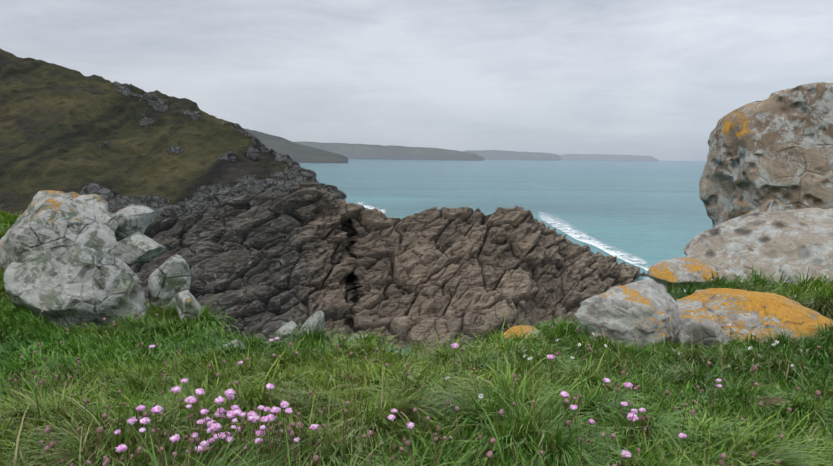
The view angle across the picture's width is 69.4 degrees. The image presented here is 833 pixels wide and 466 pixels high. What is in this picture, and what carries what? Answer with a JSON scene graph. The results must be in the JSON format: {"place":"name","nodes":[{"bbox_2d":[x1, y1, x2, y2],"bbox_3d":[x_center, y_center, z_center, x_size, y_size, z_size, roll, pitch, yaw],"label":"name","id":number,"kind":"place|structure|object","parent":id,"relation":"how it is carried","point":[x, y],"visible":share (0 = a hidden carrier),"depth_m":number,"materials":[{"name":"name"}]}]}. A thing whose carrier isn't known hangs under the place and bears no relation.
{"place":"outdoors","nodes":[
{"label":"outdoors","id":0,"kind":"place"},
{"bbox_2d":[0,49,346,218],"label":"hill","id":1,"kind":"structure","parent":0,"point":[68,130],"depth_m":88.54,"materials":[{"name":"green plant"}]},
{"bbox_2d":[242,128,347,162],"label":"hill","id":2,"kind":"structure","parent":0,"point":[297,152],"depth_m":1326.39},
{"bbox_2d":[108,174,648,355],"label":"promontory","id":3,"kind":"structure","parent":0,"point":[266,264],"depth_m":55.54,"materials":[{"name":"stone"}]},
{"bbox_2d":[295,141,483,160],"bbox_3d":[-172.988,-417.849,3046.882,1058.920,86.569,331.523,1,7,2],"label":"headland","id":4,"kind":"structure","parent":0,"point":[358,151],"depth_m":3104.81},
{"bbox_2d":[0,211,832,465],"bbox_3d":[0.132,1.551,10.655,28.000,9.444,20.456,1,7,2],"label":"ground","id":5,"kind":"structure","parent":0,"point":[21,328],"depth_m":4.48,"materials":[{"name":"green plant"}]},
{"bbox_2d":[0,190,203,328],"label":"boulders","id":6,"kind":"object","parent":5,"relation":"on","point":[67,256],"visible":0.88,"depth_m":6.56,"materials":[{"name":"stone"}]},
{"bbox_2d":[219,310,372,351],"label":"rocks","id":7,"kind":"object","parent":5,"relation":"on","point":[317,318],"visible":0.48,"depth_m":5.26,"materials":[{"name":"stone"}]},
{"bbox_2d":[1,308,832,465],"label":"flower stems","id":8,"kind":"object","parent":5,"relation":"on","point":[346,418],"visible":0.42,"depth_m":2.14,"materials":[{"name":"green plant"}]},
{"bbox_2d":[0,297,820,465],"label":"grass blades","id":9,"kind":"object","parent":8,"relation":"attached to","point":[99,430],"visible":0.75,"depth_m":2.11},
{"bbox_2d":[116,340,718,465],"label":"flower stems","id":10,"kind":"object","parent":5,"relation":"on","point":[229,425],"visible":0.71,"depth_m":1.99,"materials":[{"name":"green plant"}]},
{"bbox_2d":[114,337,721,457],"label":"pink flowers","id":11,"kind":"object","parent":10,"relation":"attached to","point":[253,417],"visible":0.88,"depth_m":2.00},
{"bbox_2d":[407,281,801,426],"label":"campion stems","id":12,"kind":"object","parent":5,"relation":"on","point":[607,352],"visible":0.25,"depth_m":3.72,"materials":[{"name":"green plant"}]},
{"bbox_2d":[410,280,807,399],"bbox_3d":[2.265,0.655,4.723,1.753,0.581,6.225,7,10,41],"label":"campion calyx","id":13,"kind":"object","parent":12,"relation":"attached to","point":[653,344],"visible":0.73,"depth_m":3.72,"materials":[{"name":"plant"}]},
{"bbox_2d":[410,279,808,397],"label":"small white flowers","id":14,"kind":"object","parent":13,"relation":"attached to","point":[613,341],"visible":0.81,"depth_m":3.72,"materials":[{"name":"white plant"}]},
{"bbox_2d":[503,279,832,350],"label":"boulders","id":15,"kind":"object","parent":5,"relation":"on","point":[656,307],"visible":0.75,"depth_m":4.77,"materials":[{"name":"grey stone"}]},
{"bbox_2d":[647,257,718,287],"bbox_3d":[3.678,0.582,8.278,0.879,0.477,0.773,6,9,35],"label":"rock","id":16,"kind":"object","parent":5,"relation":"on","point":[682,269],"visible":0.65,"depth_m":8.09,"materials":[{"name":"grey stone"}]},
{"bbox_2d":[684,208,832,289],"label":"boulder","id":17,"kind":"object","parent":5,"relation":"on","point":[792,240],"depth_m":8.23,"materials":[{"name":"stone"}]},
{"bbox_2d":[699,82,832,227],"bbox_3d":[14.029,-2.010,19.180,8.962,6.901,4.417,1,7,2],"label":"boulder","id":18,"kind":"object","parent":5,"relation":"on","point":[773,152],"visible":0.73,"depth_m":17.85,"materials":[{"name":"stone"}]},
{"bbox_2d":[750,396,795,414],"bbox_3d":[1.646,0.821,2.794,0.353,0.120,0.121,4,8,20],"label":"rock","id":19,"kind":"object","parent":5,"relation":"on","point":[776,401],"visible":0.12,"depth_m":2.77,"materials":[{"name":"stone"}]},
{"bbox_2d":[0,0,832,160],"label":"sky","id":20,"kind":"structure","parent":0,"point":[654,78],"materials":[{"name":"grey"}]},
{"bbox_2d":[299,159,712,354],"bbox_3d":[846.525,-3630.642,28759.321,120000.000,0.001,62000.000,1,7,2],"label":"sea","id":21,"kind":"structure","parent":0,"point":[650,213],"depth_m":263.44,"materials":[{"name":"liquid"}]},
{"bbox_2d":[358,203,385,212],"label":"foam","id":22,"kind":"object","parent":21,"relation":"on","point":[368,207],"visible":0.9,"depth_m":175.55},
{"bbox_2d":[539,212,648,270],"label":"foam","id":23,"kind":"object","parent":21,"relation":"on","point":[591,242],"visible":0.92,"depth_m":110.51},
{"bbox_2d":[462,150,560,159],"bbox_3d":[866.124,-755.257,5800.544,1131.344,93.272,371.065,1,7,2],"label":"headland","id":24,"kind":"structure","parent":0,"point":[499,154],"depth_m":5863.47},
{"bbox_2d":[558,154,658,160],"bbox_3d":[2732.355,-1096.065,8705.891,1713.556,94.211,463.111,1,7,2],"label":"headland","id":25,"kind":"structure","parent":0,"point":[609,157],"depth_m":8760.34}
]}

